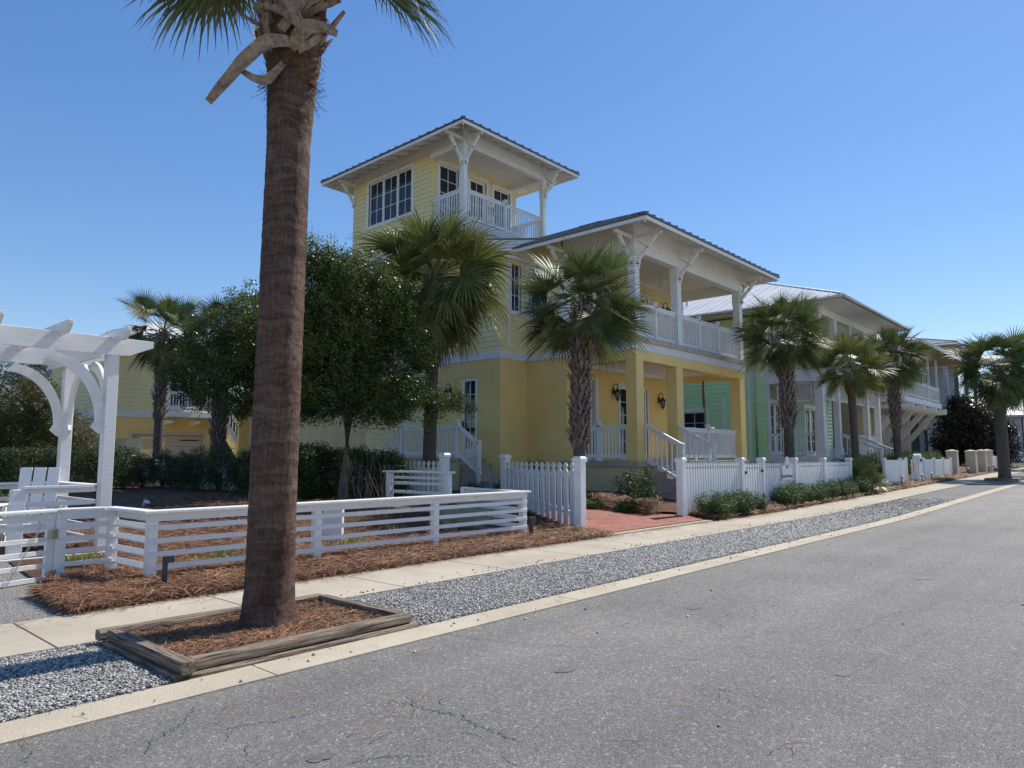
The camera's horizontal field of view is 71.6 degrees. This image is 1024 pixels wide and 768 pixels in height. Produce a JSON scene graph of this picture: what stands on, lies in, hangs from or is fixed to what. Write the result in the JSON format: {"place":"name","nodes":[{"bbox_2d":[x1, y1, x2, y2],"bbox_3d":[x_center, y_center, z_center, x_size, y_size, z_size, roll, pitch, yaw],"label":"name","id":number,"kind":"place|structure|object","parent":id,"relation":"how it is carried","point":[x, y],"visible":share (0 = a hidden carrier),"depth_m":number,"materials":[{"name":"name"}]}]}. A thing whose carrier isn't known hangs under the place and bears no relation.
{"place":"outdoors","nodes":[
{"label":"outdoors","id":0,"kind":"place"},
{"bbox_2d":[0,563,96,624],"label":"park path","id":1,"kind":"structure","parent":0,"point":[17,604],"depth_m":6.61,"materials":[{"name":"gravel"}]},
{"bbox_2d":[0,484,1023,767],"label":"road","id":2,"kind":"structure","parent":0,"point":[902,692],"depth_m":4.38,"materials":[{"name":"asphalt"}]},
{"bbox_2d":[0,560,978,767],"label":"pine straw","id":3,"kind":"object","parent":2,"relation":"on","point":[543,685],"visible":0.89,"depth_m":4.16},
{"bbox_2d":[0,467,1023,658],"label":"sidewalk","id":4,"kind":"structure","parent":0,"point":[39,635],"depth_m":8.23,"materials":[{"name":"concrete"}]},
{"bbox_2d":[0,0,1023,417],"label":"sky","id":5,"kind":"structure","parent":0,"point":[871,152],"materials":[{"name":"blue"}]},
{"bbox_2d":[15,462,1023,533],"bbox_3d":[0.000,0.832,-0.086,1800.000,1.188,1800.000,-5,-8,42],"label":"ground","id":6,"kind":"structure","parent":0,"point":[1020,464],"depth_m":17.01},
{"bbox_2d":[0,362,52,467],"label":"pine tree","id":7,"kind":"object","parent":6,"relation":"on","point":[34,366],"visible":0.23,"depth_m":53.60,"materials":[{"name":"green plant"}]},
{"bbox_2d":[0,365,99,481],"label":"pine tree","id":8,"kind":"object","parent":6,"relation":"on","point":[29,435],"visible":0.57,"depth_m":29.17,"materials":[{"name":"green plant"}]},
{"bbox_2d":[0,310,153,563],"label":"arbor","id":9,"kind":"object","parent":6,"relation":"on","point":[74,356],"visible":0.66,"depth_m":9.40,"materials":[{"name":"wood"}]},
{"bbox_2d":[69,437,165,481],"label":"garden wall","id":10,"kind":"structure","parent":6,"relation":"on","point":[144,444],"depth_m":28.97,"materials":[{"name":"paint"}]},
{"bbox_2d":[50,321,237,470],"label":"carriage house","id":11,"kind":"structure","parent":6,"relation":"on","point":[186,430],"depth_m":34.46,"materials":[{"name":"paint"}]},
{"bbox_2d":[128,431,205,470],"bbox_3d":[-16.852,3.523,34.675,0.190,2.320,3.650,-5,-8,42],"label":"garage door","id":12,"kind":"structure","parent":11,"relation":"in","point":[173,439],"depth_m":35.18,"materials":[{"name":"metal"}]},
{"bbox_2d":[168,362,208,408],"bbox_3d":[-16.246,0.010,35.673,0.145,2.515,2.040,-5,-8,42],"label":"balcony railing","id":13,"kind":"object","parent":11,"relation":"in","point":[172,386],"depth_m":35.27,"materials":[{"name":"white wood"}]},
{"bbox_2d":[230,407,251,457],"bbox_3d":[-9.893,2.831,33.960,3.300,3.750,6.200,-5,-8,42],"label":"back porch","id":14,"kind":"object","parent":6,"relation":"on","point":[244,431],"visible":0.01,"depth_m":33.03,"materials":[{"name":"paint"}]},
{"bbox_2d":[129,453,450,504],"bbox_3d":[-8.240,2.783,21.951,18.356,1.223,0.256,-5,-8,42],"label":"fence","id":15,"kind":"object","parent":6,"relation":"on","point":[443,463],"visible":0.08,"depth_m":16.38,"materials":[{"name":"wood"}]},
{"bbox_2d":[53,487,530,577],"bbox_3d":[-2.559,2.070,10.409,1.985,0.843,7.181,-5,-8,42],"label":"rail fence","id":16,"kind":"object","parent":6,"relation":"on","point":[150,540],"visible":0.77,"depth_m":8.32,"materials":[{"name":"wood"}]},
{"bbox_2d":[0,490,587,574],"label":"pine straw","id":17,"kind":"object","parent":6,"relation":"on","point":[209,520],"visible":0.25,"depth_m":12.28,"materials":[{"name":"plant"}]},
{"bbox_2d":[23,520,616,614],"bbox_3d":[-1.655,2.326,9.911,2.023,0.226,8.698,-5,-8,42],"label":"pine straw","id":18,"kind":"object","parent":6,"relation":"on","point":[63,598],"visible":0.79,"depth_m":8.07,"materials":[{"name":"plant"}]},
{"bbox_2d":[161,555,174,585],"bbox_3d":[-3.505,1.959,7.226,0.113,0.410,0.056,3,-7,-25],"label":"path light","id":19,"kind":"object","parent":18,"relation":"on","point":[167,559],"visible":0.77,"depth_m":7.20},
{"bbox_2d":[0,482,675,584],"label":"park mulch","id":20,"kind":"object","parent":6,"relation":"on","point":[136,491],"visible":0.15,"depth_m":12.34,"materials":[{"name":"wood"}]},
{"bbox_2d":[0,446,22,493],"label":"shrub","id":21,"kind":"object","parent":20,"relation":"on","point":[3,465],"visible":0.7,"depth_m":21.08,"materials":[{"name":"green plant"}]},
{"bbox_2d":[0,467,64,541],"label":"garden chair","id":22,"kind":"object","parent":20,"relation":"on","point":[39,476],"visible":0.3,"depth_m":9.64,"materials":[{"name":"wood"}]},
{"bbox_2d":[0,444,79,493],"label":"shrub","id":23,"kind":"object","parent":20,"relation":"on","point":[39,457],"visible":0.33,"depth_m":21.88,"materials":[{"name":"green plant"}]},
{"bbox_2d":[65,552,104,565],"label":"grass tuft","id":24,"kind":"object","parent":20,"relation":"on","point":[74,556],"visible":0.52,"depth_m":8.57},
{"bbox_2d":[39,443,139,489],"bbox_3d":[-14.220,2.857,23.827,2.340,1.776,2.708,-5,-8,42],"label":"shrub","id":25,"kind":"object","parent":20,"relation":"on","point":[92,455],"visible":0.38,"depth_m":23.80,"materials":[{"name":"green plant"}]},
{"bbox_2d":[119,447,147,485],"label":"shrub","id":26,"kind":"object","parent":20,"relation":"on","point":[133,456],"visible":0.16,"depth_m":26.24,"materials":[{"name":"green plant"}]},
{"bbox_2d":[126,449,156,487],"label":"shrub","id":27,"kind":"object","parent":20,"relation":"on","point":[140,471],"visible":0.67,"depth_m":25.05,"materials":[{"name":"green plant"}]},
{"bbox_2d":[105,285,205,456],"bbox_3d":[-13.783,0.011,27.693,3.867,7.870,3.921,0,-6,-4],"label":"palm tree","id":28,"kind":"object","parent":20,"relation":"on","point":[142,307],"visible":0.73,"depth_m":27.38,"materials":[{"name":"green plant"}]},
{"bbox_2d":[143,444,176,488],"bbox_3d":[-11.956,2.921,24.352,1.392,1.700,1.433,5,-8,-39],"label":"shrub","id":29,"kind":"object","parent":20,"relation":"on","point":[160,459],"visible":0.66,"depth_m":24.20,"materials":[{"name":"green plant"}]},
{"bbox_2d":[162,449,195,489],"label":"shrub","id":30,"kind":"object","parent":20,"relation":"on","point":[172,476],"visible":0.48,"depth_m":23.32,"materials":[{"name":"green plant"}]},
{"bbox_2d":[173,444,211,491],"bbox_3d":[-10.043,2.727,22.471,1.433,1.700,1.392,0,-6,-3],"label":"shrub","id":31,"kind":"object","parent":20,"relation":"on","point":[187,461],"visible":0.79,"depth_m":22.29,"materials":[{"name":"green plant"}]},
{"bbox_2d":[163,289,252,479],"bbox_3d":[-10.091,0.158,24.616,3.711,6.943,3.820,2,-6,-19],"label":"palm tree","id":32,"kind":"object","parent":20,"relation":"on","point":[218,433],"visible":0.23,"depth_m":24.01,"materials":[{"name":"green plant"}]},
{"bbox_2d":[194,440,237,492],"bbox_3d":[-8.938,2.599,21.611,1.465,1.790,1.508,-5,-8,42],"label":"shrub","id":33,"kind":"object","parent":20,"relation":"on","point":[212,473],"visible":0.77,"depth_m":21.40,"materials":[{"name":"green plant"}]},
{"bbox_2d":[150,276,312,428],"bbox_3d":[-6.556,0.160,17.247,3.663,5.644,2.763,-2,-6,20],"label":"oak tree","id":34,"kind":"object","parent":20,"relation":"on","point":[237,368],"visible":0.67,"depth_m":16.91,"materials":[{"name":"green plant"}]},
{"bbox_2d":[221,445,250,493],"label":"shrub","id":35,"kind":"object","parent":20,"relation":"on","point":[237,462],"visible":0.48,"depth_m":20.52,"materials":[{"name":"green plant"}]},
{"bbox_2d":[237,449,250,495],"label":"shrub","id":36,"kind":"object","parent":20,"relation":"on","point":[245,474],"visible":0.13,"depth_m":19.58,"materials":[{"name":"green plant"}]},
{"bbox_2d":[297,440,330,498],"bbox_3d":[-5.370,2.320,18.563,1.330,1.753,1.499,2,-6,-21],"label":"shrub","id":37,"kind":"object","parent":20,"relation":"on","point":[302,448],"visible":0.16,"depth_m":18.21,"materials":[{"name":"green plant"}]},
{"bbox_2d":[297,441,350,499],"bbox_3d":[-4.744,2.281,17.878,1.270,1.674,1.431,-5,-8,42],"label":"shrub","id":38,"kind":"object","parent":20,"relation":"on","point":[325,455],"visible":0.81,"depth_m":17.62,"materials":[{"name":"green plant"}]},
{"bbox_2d":[322,510,343,540],"bbox_3d":[-2.827,2.222,11.186,0.325,0.580,0.220,1,-6,-5],"label":"white panel bin","id":39,"kind":"object","parent":20,"relation":"on","point":[333,531],"visible":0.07,"depth_m":11.08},
{"bbox_2d":[327,443,384,499],"bbox_3d":[-3.597,2.210,16.913,1.210,1.594,1.363,-5,-8,42],"label":"shrub","id":40,"kind":"object","parent":20,"relation":"on","point":[356,456],"visible":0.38,"depth_m":16.70,"materials":[{"name":"green plant"}]},
{"bbox_2d":[250,231,480,499],"bbox_3d":[-3.182,-0.464,15.641,5.025,6.552,2.857,-1,-6,5],"label":"oak tree","id":41,"kind":"object","parent":20,"relation":"on","point":[354,376],"visible":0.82,"depth_m":15.33,"materials":[{"name":"green plant"}]},
{"bbox_2d":[350,469,413,529],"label":"bare stalks","id":42,"kind":"object","parent":20,"relation":"on","point":[386,515],"visible":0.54,"depth_m":12.53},
{"bbox_2d":[362,448,413,498],"bbox_3d":[-2.849,2.209,16.199,1.075,1.522,1.150,-5,-8,42],"label":"shrub","id":43,"kind":"object","parent":20,"relation":"on","point":[391,460],"visible":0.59,"depth_m":16.07,"materials":[{"name":"green plant"}]},
{"bbox_2d":[382,470,454,512],"bbox_3d":[-1.969,2.315,14.713,2.070,1.020,0.200,-5,-8,41],"label":"rail fence","id":44,"kind":"object","parent":20,"relation":"on","point":[447,479],"visible":0.52,"depth_m":14.63,"materials":[{"name":"wood"}]},
{"bbox_2d":[346,200,524,495],"bbox_3d":[-1.850,-0.805,17.722,4.489,7.433,4.414,0,-6,1],"label":"palm tree","id":45,"kind":"object","parent":20,"relation":"on","point":[463,299],"visible":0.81,"depth_m":17.14,"materials":[{"name":"green leaf"},{"name":"bark"}]},
{"bbox_2d":[440,501,508,528],"bbox_3d":[-0.706,2.455,13.640,0.860,0.519,1.260,-4,-7,33],"label":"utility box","id":46,"kind":"object","parent":20,"relation":"on","point":[465,510],"visible":0.2,"depth_m":13.12,"materials":[{"name":"metal"}]},
{"bbox_2d":[499,454,586,527],"bbox_3d":[0.553,2.224,15.111,0.278,1.458,4.276,2,-6,-21],"label":"picket fence","id":47,"kind":"object","parent":20,"relation":"on","point":[526,479],"visible":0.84,"depth_m":14.30,"materials":[{"name":"wood"}]},
{"bbox_2d":[614,498,641,512],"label":"shrub","id":48,"kind":"object","parent":20,"relation":"on","point":[621,506],"visible":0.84,"depth_m":15.83,"materials":[{"name":"green plant"}]},
{"bbox_2d":[0,498,858,632],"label":"pine straw","id":49,"kind":"object","parent":6,"relation":"on","point":[422,564],"visible":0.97,"depth_m":9.07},
{"bbox_2d":[0,481,1023,745],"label":"kerb","id":50,"kind":"structure","parent":6,"relation":"on","point":[46,723],"depth_m":5.03,"materials":[{"name":"concrete"}]},
{"bbox_2d":[0,472,1023,722],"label":"gravel strip","id":51,"kind":"object","parent":6,"relation":"on","point":[952,494],"visible":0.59,"depth_m":7.47,"materials":[{"name":"gravel"}]},
{"bbox_2d":[95,593,418,682],"bbox_3d":[-1.938,1.935,5.572,1.384,0.152,1.980,-5,-8,42],"label":"timber planter","id":52,"kind":"object","parent":51,"relation":"on","point":[173,666],"visible":0.66,"depth_m":5.09,"materials":[{"name":"wood"}]},
{"bbox_2d":[129,598,385,656],"bbox_3d":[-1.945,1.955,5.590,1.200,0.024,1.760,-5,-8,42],"label":"planter mulch","id":53,"kind":"object","parent":51,"relation":"on","point":[262,637],"visible":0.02,"depth_m":5.61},
{"bbox_2d":[123,0,456,631],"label":"palm tree","id":54,"kind":"object","parent":53,"relation":"on","point":[290,43],"visible":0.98,"depth_m":5.93,"materials":[{"name":"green plant"}]},
{"bbox_2d":[0,497,955,722],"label":"gravel","id":55,"kind":"structure","parent":51,"relation":"on","point":[642,560],"depth_m":7.38,"materials":[{"name":"gravel"}]},
{"bbox_2d":[940,324,1023,478],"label":"palm tree","id":56,"kind":"object","parent":51,"relation":"on","point":[1000,390],"visible":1,"depth_m":34.62,"materials":[{"name":"green plant"}]},
{"bbox_2d":[299,115,779,499],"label":"beach house","id":57,"kind":"structure","parent":6,"relation":"on","point":[522,415],"depth_m":23.12,"materials":[{"name":"paint"}]},
{"bbox_2d":[365,162,413,230],"bbox_3d":[-4.527,-6.922,26.401,2.800,1.958,0.145,-5,-8,42],"label":"window","id":58,"kind":"structure","parent":57,"relation":"in","point":[392,191],"depth_m":26.45,"materials":[{"name":"clear glass"}]},
{"bbox_2d":[437,159,459,221],"bbox_3d":[-2.276,-6.626,25.418,0.132,2.606,1.140,-5,-8,42],"label":"window","id":59,"kind":"structure","parent":57,"relation":"in","point":[447,175],"depth_m":25.47,"materials":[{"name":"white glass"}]},
{"bbox_2d":[462,377,476,456],"bbox_3d":[-1.360,1.059,22.704,0.690,2.520,0.152,-5,-8,42],"label":"door","id":60,"kind":"structure","parent":57,"relation":"in","point":[470,424],"depth_m":22.76,"materials":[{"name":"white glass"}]},
{"bbox_2d":[467,172,488,225],"bbox_3d":[-1.305,-6.481,26.472,0.152,2.597,1.140,-5,-8,42],"label":"door","id":61,"kind":"structure","parent":57,"relation":"in","point":[476,186],"depth_m":26.65,"materials":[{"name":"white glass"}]},
{"bbox_2d":[492,183,511,233],"bbox_3d":[-0.416,-6.373,27.469,0.132,2.526,1.140,-5,-8,42],"label":"door","id":62,"kind":"structure","parent":57,"relation":"in","point":[499,195],"depth_m":27.55,"materials":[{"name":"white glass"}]},
{"bbox_2d":[509,260,524,316],"bbox_3d":[0.109,-3.104,22.780,0.145,1.858,0.750,-5,-8,42],"label":"window","id":63,"kind":"structure","parent":57,"relation":"in","point":[513,297],"depth_m":22.83,"materials":[{"name":"white glass"}]},
{"bbox_2d":[526,257,549,320],"bbox_3d":[0.870,-3.026,22.844,1.020,1.936,0.145,-5,-8,42],"label":"window","id":64,"kind":"structure","parent":57,"relation":"in","point":[532,263],"depth_m":23.00,"materials":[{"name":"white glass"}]},
{"bbox_2d":[586,381,592,460],"bbox_3d":[2.282,1.149,22.795,0.070,2.600,0.970,-5,-8,42],"label":"door","id":65,"kind":"structure","parent":57,"relation":"in","point":[591,399],"depth_m":23.07,"materials":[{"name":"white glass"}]},
{"bbox_2d":[620,386,647,459],"bbox_3d":[4.263,1.389,24.920,0.152,2.560,1.800,-5,-8,42],"label":"door","id":66,"kind":"structure","parent":57,"relation":"in","point":[623,421],"depth_m":24.63,"materials":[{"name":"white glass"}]},
{"bbox_2d":[511,492,703,533],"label":"brick walk","id":67,"kind":"structure","parent":6,"relation":"on","point":[609,519],"depth_m":14.80,"materials":[{"name":"brick"}]},
{"bbox_2d":[591,492,663,514],"bbox_3d":[2.607,2.732,16.218,1.737,0.498,0.942,-5,-8,42],"label":"pine straw","id":68,"kind":"object","parent":6,"relation":"on","point":[622,498],"visible":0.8,"depth_m":16.05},
{"bbox_2d":[630,466,662,511],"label":"shrub","id":69,"kind":"object","parent":6,"relation":"on","point":[643,486],"visible":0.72,"depth_m":16.25,"materials":[{"name":"green plant"}]},
{"bbox_2d":[601,498,711,536],"bbox_3d":[3.091,2.790,15.207,2.394,0.314,6.109,-1,-6,7],"label":"brick edging","id":70,"kind":"object","parent":6,"relation":"on","point":[659,527],"visible":0.6,"depth_m":13.67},
{"bbox_2d":[674,457,852,515],"bbox_3d":[7.692,2.755,20.113,0.206,1.345,11.956,-5,-8,42],"label":"picket fence","id":71,"kind":"object","parent":6,"relation":"on","point":[691,484],"visible":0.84,"depth_m":17.79,"materials":[{"name":"wood"}]},
{"bbox_2d":[745,463,764,500],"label":"gate","id":72,"kind":"structure","parent":71,"relation":"attached to","point":[753,479],"depth_m":18.50,"materials":[{"name":"wood"}]},
{"bbox_2d":[781,457,792,479],"bbox_3d":[7.790,2.392,20.095,0.060,0.654,0.758,-5,-8,42],"label":"house sign","id":73,"kind":"object","parent":71,"relation":"attached to","point":[786,467],"visible":1,"depth_m":20.08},
{"bbox_2d":[550,464,1014,519],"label":"mulch","id":74,"kind":"object","parent":6,"relation":"on","point":[667,503],"visible":0.09,"depth_m":19.84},
{"bbox_2d":[508,232,658,456],"bbox_3d":[1.662,-0.314,16.543,3.700,6.528,3.976,-1,-6,6],"label":"palm tree","id":75,"kind":"object","parent":74,"relation":"on","point":[583,335],"visible":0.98,"depth_m":16.46,"materials":[{"name":"green plant"}]},
{"bbox_2d":[610,468,642,496],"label":"shrub","id":76,"kind":"object","parent":74,"relation":"on","point":[628,489],"visible":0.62,"depth_m":18.41,"materials":[{"name":"green plant"}]},
{"bbox_2d":[694,491,734,519],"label":"shrub","id":77,"kind":"object","parent":74,"relation":"on","point":[716,505],"visible":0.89,"depth_m":15.78,"materials":[{"name":"green plant"}]},
{"bbox_2d":[704,492,738,515],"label":"shrub","id":78,"kind":"object","parent":74,"relation":"on","point":[734,504],"visible":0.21,"depth_m":16.27,"materials":[{"name":"green plant"}]},
{"bbox_2d":[720,489,754,513],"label":"shrub","id":79,"kind":"object","parent":74,"relation":"on","point":[741,506],"visible":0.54,"depth_m":16.58,"materials":[{"name":"green plant"}]},
{"bbox_2d":[745,491,769,510],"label":"shrub","id":80,"kind":"object","parent":74,"relation":"on","point":[762,503],"visible":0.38,"depth_m":17.41,"materials":[{"name":"green plant"}]},
{"bbox_2d":[727,287,835,458],"bbox_3d":[8.971,0.174,22.988,3.442,6.832,3.457,3,-7,-27],"label":"palm tree","id":81,"kind":"object","parent":74,"relation":"on","point":[784,355],"visible":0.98,"depth_m":22.93,"materials":[{"name":"green plant"}]},
{"bbox_2d":[769,483,801,506],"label":"shrub","id":82,"kind":"object","parent":74,"relation":"on","point":[787,497],"visible":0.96,"depth_m":19.05,"materials":[{"name":"green plant"}]},
{"bbox_2d":[787,480,816,501],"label":"shrub","id":83,"kind":"object","parent":74,"relation":"on","point":[809,489],"visible":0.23,"depth_m":20.01,"materials":[{"name":"green plant"}]},
{"bbox_2d":[803,483,826,501],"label":"shrub","id":84,"kind":"object","parent":74,"relation":"on","point":[819,495],"visible":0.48,"depth_m":20.41,"materials":[{"name":"green plant"}]},
{"bbox_2d":[817,479,840,497],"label":"shrub","id":85,"kind":"object","parent":74,"relation":"on","point":[836,489],"visible":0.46,"depth_m":21.52,"materials":[{"name":"green plant"}]},
{"bbox_2d":[824,477,852,496],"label":"shrub","id":86,"kind":"object","parent":74,"relation":"on","point":[844,490],"visible":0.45,"depth_m":22.08,"materials":[{"name":"green plant"}]},
{"bbox_2d":[807,329,899,459],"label":"palm tree","id":87,"kind":"object","parent":74,"relation":"on","point":[854,381],"visible":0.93,"depth_m":27.04,"materials":[{"name":"green leaf"},{"name":"bark"}]},
{"bbox_2d":[845,476,871,493],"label":"shrub","id":88,"kind":"object","parent":74,"relation":"on","point":[865,486],"visible":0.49,"depth_m":23.62,"materials":[{"name":"green plant"}]},
{"bbox_2d":[841,454,895,491],"bbox_3d":[12.345,3.235,25.326,2.477,1.594,2.342,4,-7,-31],"label":"palmetto","id":89,"kind":"object","parent":74,"relation":"on","point":[856,465],"visible":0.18,"depth_m":25.00,"materials":[{"name":"green plant"}]},
{"bbox_2d":[852,463,891,487],"bbox_3d":[12.097,3.355,24.683,1.930,1.298,1.815,1,-6,-6],"label":"palmetto","id":90,"kind":"object","parent":74,"relation":"on","point":[869,473],"visible":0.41,"depth_m":24.50,"materials":[{"name":"green plant"}]},
{"bbox_2d":[860,447,910,476],"bbox_3d":[16.836,3.636,32.420,2.684,1.550,2.934,-5,-8,42],"label":"palmetto","id":91,"kind":"object","parent":74,"relation":"on","point":[892,457],"visible":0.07,"depth_m":31.86,"materials":[{"name":"green plant"}]},
{"bbox_2d":[847,322,940,459],"bbox_3d":[17.452,0.716,32.395,4.180,7.343,4.048,-5,-8,42],"label":"palm tree","id":92,"kind":"object","parent":74,"relation":"on","point":[906,375],"visible":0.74,"depth_m":32.11,"materials":[{"name":"green plant"}]},
{"bbox_2d":[945,449,959,474],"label":"stucco pillar","id":93,"kind":"structure","parent":74,"relation":"on","point":[953,454],"depth_m":37.27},
{"bbox_2d":[964,450,977,472],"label":"stucco pillar","id":94,"kind":"structure","parent":74,"relation":"on","point":[971,462],"depth_m":40.38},
{"bbox_2d":[976,449,987,471],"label":"stucco pillar","id":95,"kind":"structure","parent":74,"relation":"on","point":[982,459],"depth_m":42.83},
{"bbox_2d":[683,283,909,476],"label":"beach house","id":96,"kind":"structure","parent":6,"relation":"on","point":[813,429],"depth_m":33.24,"materials":[{"name":"painted wood siding"},{"name":"metal"},{"name":"glass"}]},
{"bbox_2d":[684,408,708,438],"bbox_3d":[8.920,2.139,34.679,1.560,1.894,0.145,-5,-8,42],"label":"window","id":97,"kind":"structure","parent":96,"relation":"in","point":[693,417],"depth_m":34.69,"materials":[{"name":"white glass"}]},
{"bbox_2d":[770,399,783,455],"bbox_3d":[12.259,2.050,33.029,0.152,2.611,1.730,-5,-8,42],"label":"door","id":98,"kind":"structure","parent":96,"relation":"in","point":[776,427],"depth_m":33.11,"materials":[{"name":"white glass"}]},
{"bbox_2d":[804,404,816,455],"bbox_3d":[15.337,2.402,36.429,0.152,2.611,1.830,-5,-8,42],"label":"door","id":99,"kind":"structure","parent":96,"relation":"in","point":[810,418],"depth_m":36.48,"materials":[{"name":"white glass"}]},
{"bbox_2d":[675,472,974,520],"bbox_3d":[14.126,3.859,26.836,1.193,0.696,30.246,-5,-8,42],"label":"pine straw","id":100,"kind":"object","parent":6,"relation":"on","point":[700,514],"visible":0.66,"depth_m":21.21,"materials":[{"name":"plant"}]},
{"bbox_2d":[828,334,967,461],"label":"beach house","id":101,"kind":"structure","parent":6,"relation":"on","point":[917,407],"depth_m":45.09,"materials":[{"name":"white wood"}]},
{"bbox_2d":[882,458,952,484],"bbox_3d":[18.686,3.927,32.327,0.140,1.126,12.340,-5,-8,42],"label":"picket fence","id":102,"kind":"object","parent":6,"relation":"on","point":[894,470],"visible":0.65,"depth_m":30.82,"materials":[{"name":"wood"}]},
{"bbox_2d":[913,454,921,481],"bbox_3d":[17.697,3.701,30.946,0.280,1.300,0.440,-5,-8,42],"label":"mailbox","id":103,"kind":"object","parent":6,"relation":"on","point":[917,459],"visible":0.88,"depth_m":30.85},
{"bbox_2d":[909,338,991,459],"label":"beach house","id":104,"kind":"structure","parent":6,"relation":"on","point":[947,386],"depth_m":56.38,"materials":[{"name":"white wood"}]},
{"bbox_2d":[925,389,1023,467],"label":"magnolia tree","id":105,"kind":"object","parent":6,"relation":"on","point":[976,430],"visible":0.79,"depth_m":51.81,"materials":[{"name":"green plant"}]},
{"bbox_2d":[972,400,1023,461],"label":"beach house","id":106,"kind":"structure","parent":6,"relation":"on","point":[1018,418],"depth_m":67.03,"materials":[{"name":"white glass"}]},
{"bbox_2d":[81,503,1023,726],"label":"stray gravel","id":107,"kind":"structure","parent":0,"point":[414,651],"depth_m":7.82,"materials":[{"name":"gravel"}]},
{"bbox_3d":[-5.325,1.726,7.173,0.180,0.880,0.223,-5,-8,42],"label":"fence post","id":108,"kind":"object","parent":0,"visible":0},
{"bbox_2d":[0,509,58,588],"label":"gate","id":109,"kind":"structure","parent":108,"relation":"attached to","point":[48,539],"depth_m":7.62,"materials":[{"name":"wood"}]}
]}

